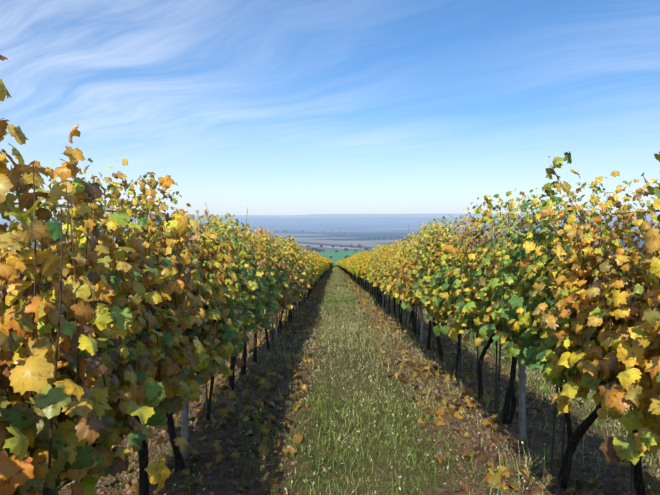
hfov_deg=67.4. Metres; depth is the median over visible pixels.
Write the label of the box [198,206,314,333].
vine row leaves
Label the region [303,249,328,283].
vine row leaves
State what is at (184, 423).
vineyard posts
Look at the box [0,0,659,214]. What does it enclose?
sky
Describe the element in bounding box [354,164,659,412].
vine shoots
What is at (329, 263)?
vine leaves
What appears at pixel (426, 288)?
vine row leaves
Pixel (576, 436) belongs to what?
vine trunks
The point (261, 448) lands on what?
fallen leaves
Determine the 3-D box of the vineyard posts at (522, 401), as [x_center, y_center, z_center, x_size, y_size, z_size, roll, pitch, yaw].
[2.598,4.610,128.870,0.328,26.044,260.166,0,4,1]
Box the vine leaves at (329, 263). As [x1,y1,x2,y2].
[327,258,331,268]
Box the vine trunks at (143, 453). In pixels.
[71,270,327,494]
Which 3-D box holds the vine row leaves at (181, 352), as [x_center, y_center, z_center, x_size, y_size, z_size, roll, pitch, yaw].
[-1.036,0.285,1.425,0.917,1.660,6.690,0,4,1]
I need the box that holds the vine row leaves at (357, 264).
[344,245,383,282]
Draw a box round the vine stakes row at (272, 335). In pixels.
[205,272,325,406]
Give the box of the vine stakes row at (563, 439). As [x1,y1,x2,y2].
[346,270,639,494]
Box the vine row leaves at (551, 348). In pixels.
[454,151,659,464]
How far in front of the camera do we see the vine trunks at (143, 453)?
3.28 m
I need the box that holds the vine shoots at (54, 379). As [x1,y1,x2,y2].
[0,162,313,494]
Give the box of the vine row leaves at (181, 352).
[0,55,257,494]
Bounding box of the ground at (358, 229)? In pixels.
[0,214,659,494]
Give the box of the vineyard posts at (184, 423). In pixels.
[181,214,330,458]
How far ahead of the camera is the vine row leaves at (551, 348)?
2.58 m
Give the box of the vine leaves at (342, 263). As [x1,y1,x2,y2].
[339,258,345,268]
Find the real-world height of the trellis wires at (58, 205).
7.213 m
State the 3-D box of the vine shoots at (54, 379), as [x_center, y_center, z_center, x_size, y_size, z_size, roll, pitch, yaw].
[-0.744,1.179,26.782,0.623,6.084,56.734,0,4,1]
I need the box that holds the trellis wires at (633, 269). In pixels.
[369,210,659,381]
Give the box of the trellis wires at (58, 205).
[1,202,305,299]
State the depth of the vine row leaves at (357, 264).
22.73 m
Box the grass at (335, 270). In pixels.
[57,267,659,494]
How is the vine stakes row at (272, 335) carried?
on the ground at (358, 229)
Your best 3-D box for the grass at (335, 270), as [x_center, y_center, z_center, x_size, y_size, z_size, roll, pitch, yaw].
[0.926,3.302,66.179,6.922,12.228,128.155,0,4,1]
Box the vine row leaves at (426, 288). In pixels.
[367,195,517,340]
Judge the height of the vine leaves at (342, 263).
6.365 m
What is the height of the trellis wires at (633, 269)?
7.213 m
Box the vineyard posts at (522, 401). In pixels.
[339,217,525,439]
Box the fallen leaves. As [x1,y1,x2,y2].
[93,270,659,494]
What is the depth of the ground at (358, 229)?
4.24 m
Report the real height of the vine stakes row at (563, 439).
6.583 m
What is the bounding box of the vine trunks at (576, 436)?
[341,267,645,494]

